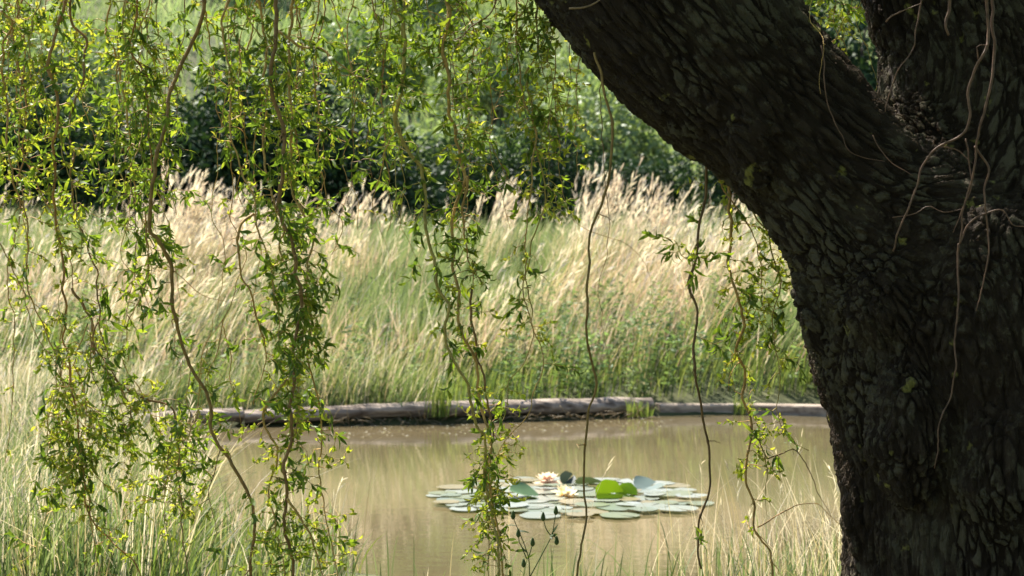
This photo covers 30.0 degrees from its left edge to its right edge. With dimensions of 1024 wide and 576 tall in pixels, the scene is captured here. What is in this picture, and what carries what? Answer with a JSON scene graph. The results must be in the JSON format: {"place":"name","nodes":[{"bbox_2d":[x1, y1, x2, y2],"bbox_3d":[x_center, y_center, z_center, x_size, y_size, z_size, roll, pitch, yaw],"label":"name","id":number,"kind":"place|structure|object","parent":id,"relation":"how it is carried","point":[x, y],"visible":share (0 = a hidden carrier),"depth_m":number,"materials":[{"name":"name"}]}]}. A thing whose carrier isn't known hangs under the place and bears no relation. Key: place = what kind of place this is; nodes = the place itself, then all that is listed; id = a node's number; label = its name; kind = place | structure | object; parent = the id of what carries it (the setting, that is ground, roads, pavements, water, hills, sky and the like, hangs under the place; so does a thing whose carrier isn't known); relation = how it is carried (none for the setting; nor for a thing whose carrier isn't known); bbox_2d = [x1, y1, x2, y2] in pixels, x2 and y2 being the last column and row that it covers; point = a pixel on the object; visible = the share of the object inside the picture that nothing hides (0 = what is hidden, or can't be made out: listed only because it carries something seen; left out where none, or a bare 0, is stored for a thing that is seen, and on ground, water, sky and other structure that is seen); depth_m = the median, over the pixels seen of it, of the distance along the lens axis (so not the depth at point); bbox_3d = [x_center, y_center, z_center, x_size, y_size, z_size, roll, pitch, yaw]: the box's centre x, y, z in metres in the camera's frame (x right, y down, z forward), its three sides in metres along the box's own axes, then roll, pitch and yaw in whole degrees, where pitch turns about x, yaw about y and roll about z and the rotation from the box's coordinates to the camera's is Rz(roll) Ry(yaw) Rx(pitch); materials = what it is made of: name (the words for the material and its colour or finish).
{"place":"outdoors","nodes":[
{"label":"outdoors","id":0,"kind":"place"},
{"bbox_2d":[136,161,244,297],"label":"feather grass","id":1,"kind":"object","parent":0,"point":[196,210],"depth_m":20.84,"materials":[{"name":"beige plant"}]},
{"bbox_2d":[0,241,841,575],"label":"grass","id":2,"kind":"structure","parent":0,"point":[22,517],"depth_m":8.13,"materials":[{"name":"plant"}]},
{"bbox_2d":[0,0,876,575],"bbox_3d":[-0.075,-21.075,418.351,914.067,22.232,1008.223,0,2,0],"label":"ground","id":3,"kind":"structure","parent":0,"point":[720,396],"depth_m":17.22,"materials":[{"name":"green plant"}]},
{"bbox_2d":[0,53,112,227],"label":"dark bush","id":4,"kind":"object","parent":3,"relation":"on","point":[12,96],"visible":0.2,"depth_m":28.27,"materials":[{"name":"green plant"}]},
{"bbox_2d":[0,10,148,119],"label":"hillside bush","id":5,"kind":"object","parent":3,"relation":"on","point":[90,65],"visible":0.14,"depth_m":42.34,"materials":[{"name":"green plant"}]},
{"bbox_2d":[0,88,253,238],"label":"dark bush","id":6,"kind":"object","parent":3,"relation":"on","point":[83,197],"visible":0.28,"depth_m":27.75,"materials":[{"name":"green plant"}]},
{"bbox_2d":[127,407,243,427],"bbox_3d":[-2.871,1.097,15.549,1.372,0.212,0.202,-1,2,-20],"label":"edging log","id":7,"kind":"object","parent":3,"relation":"on","point":[234,414],"visible":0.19,"depth_m":15.66,"materials":[{"name":"grey wood"}]},
{"bbox_2d":[102,72,305,237],"bbox_3d":[-4.495,-1.785,28.868,3.793,3.010,4.020,-1,2,-22],"label":"dark bush","id":8,"kind":"object","parent":3,"relation":"on","point":[211,146],"visible":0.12,"depth_m":27.94,"materials":[{"name":"green plant"}]},
{"bbox_2d":[190,183,286,303],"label":"feather grass","id":9,"kind":"object","parent":3,"relation":"on","point":[245,226],"depth_m":20.40,"materials":[{"name":"beige plant"}]},
{"bbox_2d":[162,39,444,239],"bbox_3d":[-3.085,-1.993,28.585,4.602,3.489,3.315,-1,2,-30],"label":"dark bush","id":10,"kind":"object","parent":3,"relation":"on","point":[287,196],"visible":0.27,"depth_m":28.13,"materials":[{"name":"green plant"}]},
{"bbox_2d":[247,59,380,144],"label":"hillside bush","id":11,"kind":"object","parent":3,"relation":"on","point":[332,87],"visible":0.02,"depth_m":34.83,"materials":[{"name":"green plant"}]},
{"bbox_2d":[244,401,441,423],"bbox_3d":[-1.400,1.038,15.923,1.653,0.170,0.219,0,2,-11],"label":"edging log","id":12,"kind":"object","parent":3,"relation":"on","point":[376,410],"visible":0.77,"depth_m":15.87,"materials":[{"name":"grey wood"}]},
{"bbox_2d":[324,178,405,285],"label":"feather grass","id":13,"kind":"object","parent":3,"relation":"on","point":[360,207],"depth_m":21.39,"materials":[{"name":"beige plant"}]},
{"bbox_2d":[277,119,483,241],"bbox_3d":[-2.018,-1.394,29.367,3.184,2.379,3.280,0,2,13],"label":"dark bush","id":14,"kind":"object","parent":3,"relation":"on","point":[415,180],"visible":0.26,"depth_m":28.49,"materials":[{"name":"green plant"}]},
{"bbox_2d":[308,5,453,106],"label":"hillside bush","id":15,"kind":"object","parent":3,"relation":"on","point":[339,57],"visible":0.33,"depth_m":45.31,"materials":[{"name":"green plant"}]},
{"bbox_2d":[0,265,815,400],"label":"weeds","id":16,"kind":"object","parent":3,"relation":"on","point":[585,364],"visible":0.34,"depth_m":17.35,"materials":[{"name":"green plant"}]},
{"bbox_2d":[0,178,817,405],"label":"tall grass","id":17,"kind":"structure","parent":3,"relation":"on","point":[395,267],"depth_m":18.97,"materials":[{"name":"beige plant"}]},
{"bbox_2d":[366,0,489,23],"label":"hillside bush","id":18,"kind":"object","parent":3,"relation":"on","point":[429,2],"visible":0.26,"depth_m":54.88,"materials":[{"name":"green plant"}]},
{"bbox_2d":[333,104,529,193],"bbox_3d":[-1.621,-1.959,33.778,4.655,2.548,3.142,0,2,-12],"label":"hillside bush","id":19,"kind":"object","parent":3,"relation":"on","point":[427,126],"visible":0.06,"depth_m":33.18,"materials":[{"name":"green plant"}]},
{"bbox_2d":[0,0,877,240],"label":"hillside grass","id":20,"kind":"structure","parent":3,"relation":"on","point":[165,18],"depth_m":51.22,"materials":[{"name":"green plant"}]},
{"bbox_2d":[424,378,458,417],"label":"reed tuft","id":21,"kind":"object","parent":3,"relation":"on","point":[439,398],"visible":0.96,"depth_m":15.96,"materials":[{"name":"green plant"}]},
{"bbox_2d":[397,132,550,232],"bbox_3d":[-0.762,-1.415,30.055,2.766,2.071,2.610,-2,2,-44],"label":"dark bush","id":22,"kind":"object","parent":3,"relation":"on","point":[487,210],"visible":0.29,"depth_m":29.77,"materials":[{"name":"green plant"}]},
{"bbox_2d":[330,403,660,435],"bbox_3d":[-0.069,1.095,15.714,3.048,0.236,1.033,0,2,-14],"label":"debris","id":23,"kind":"object","parent":3,"relation":"on","point":[515,417],"visible":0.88,"depth_m":16.08,"materials":[{"name":"brown plant"}]},
{"bbox_2d":[421,9,572,125],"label":"hillside bush","id":24,"kind":"object","parent":3,"relation":"on","point":[442,103],"visible":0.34,"depth_m":43.10,"materials":[{"name":"green plant"}]},
{"bbox_2d":[0,0,1023,575],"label":"willow tree","id":25,"kind":"object","parent":3,"relation":"on","point":[890,214],"visible":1,"depth_m":5.04,"materials":[{"name":"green plant"}]},
{"bbox_2d":[504,506,558,575],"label":"wild plant","id":26,"kind":"object","parent":3,"relation":"on","point":[532,543],"visible":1,"depth_m":6.62,"materials":[{"name":"green plant"}]},
{"bbox_2d":[492,112,586,199],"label":"hillside bush","id":27,"kind":"object","parent":3,"relation":"on","point":[518,145],"visible":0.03,"depth_m":36.39,"materials":[{"name":"green plant"}]},
{"bbox_2d":[445,397,654,416],"bbox_3d":[0.322,1.021,16.399,1.905,0.160,0.230,-1,2,-20],"label":"edging log","id":28,"kind":"object","parent":3,"relation":"on","point":[603,405],"visible":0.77,"depth_m":16.35,"materials":[{"name":"grey wood"}]},
{"bbox_2d":[479,112,634,238],"bbox_3d":[0.583,-1.653,30.388,3.019,2.289,2.175,1,2,38],"label":"dark bush","id":29,"kind":"object","parent":3,"relation":"on","point":[567,193],"visible":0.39,"depth_m":30.23,"materials":[{"name":"green plant"}]},
{"bbox_2d":[535,47,624,105],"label":"hillside bush","id":30,"kind":"object","parent":3,"relation":"on","point":[562,59],"visible":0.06,"depth_m":45.70,"materials":[{"name":"green plant"}]},
{"bbox_2d":[519,59,708,199],"bbox_3d":[1.889,-2.868,36.493,3.913,3.162,3.468,-1,2,-31],"label":"hillside bush","id":31,"kind":"object","parent":3,"relation":"on","point":[628,140],"visible":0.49,"depth_m":36.05,"materials":[{"name":"green plant"}]},
{"bbox_2d":[625,396,654,417],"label":"reed tuft","id":32,"kind":"object","parent":3,"relation":"on","point":[633,409],"visible":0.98,"depth_m":16.47,"materials":[{"name":"green plant"}]},
{"bbox_2d":[590,157,704,236],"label":"dark bush","id":33,"kind":"object","parent":3,"relation":"on","point":[626,169],"visible":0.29,"depth_m":30.75,"materials":[{"name":"green plant"}]},
{"bbox_2d":[662,152,760,237],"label":"dark bush","id":34,"kind":"object","parent":3,"relation":"on","point":[718,191],"visible":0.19,"depth_m":30.29,"materials":[{"name":"green plant"}]},
{"bbox_2d":[655,403,825,416],"bbox_3d":[2.321,1.081,16.735,2.150,0.128,0.415,0,2,10],"label":"log","id":35,"kind":"object","parent":3,"relation":"on","point":[803,409],"visible":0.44,"depth_m":16.76,"materials":[{"name":"grey wood"}]},
{"bbox_2d":[733,396,752,414],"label":"reed tuft","id":36,"kind":"object","parent":3,"relation":"on","point":[743,410],"visible":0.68,"depth_m":16.76,"materials":[{"name":"green plant"}]},
{"bbox_2d":[804,0,877,91],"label":"dark bush","id":37,"kind":"object","parent":3,"relation":"on","point":[858,51],"visible":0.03,"depth_m":33.62,"materials":[{"name":"green plant"}]},
{"bbox_2d":[146,415,841,575],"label":"water","id":38,"kind":"structure","parent":0,"point":[415,466],"depth_m":12.28,"materials":[{"name":"brown liquid"}]},
{"bbox_2d":[426,471,713,517],"bbox_3d":[0.332,1.211,11.513,1.715,0.147,1.791,0,2,0],"label":"water lily","id":39,"kind":"object","parent":38,"relation":"on","point":[617,492],"visible":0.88,"depth_m":11.41,"materials":[{"name":"green plant"}]},
{"bbox_2d":[470,171,558,269],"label":"feather grass","id":40,"kind":"object","parent":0,"point":[511,206],"depth_m":22.37,"materials":[{"name":"beige plant"}]},
{"bbox_2d":[543,153,711,288],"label":"feather grass","id":41,"kind":"object","parent":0,"point":[610,201],"depth_m":21.36,"materials":[{"name":"beige plant"}]},
{"bbox_2d":[586,173,699,299],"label":"feather grass","id":42,"kind":"object","parent":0,"point":[665,219],"depth_m":20.89,"materials":[{"name":"beige plant"}]}
]}

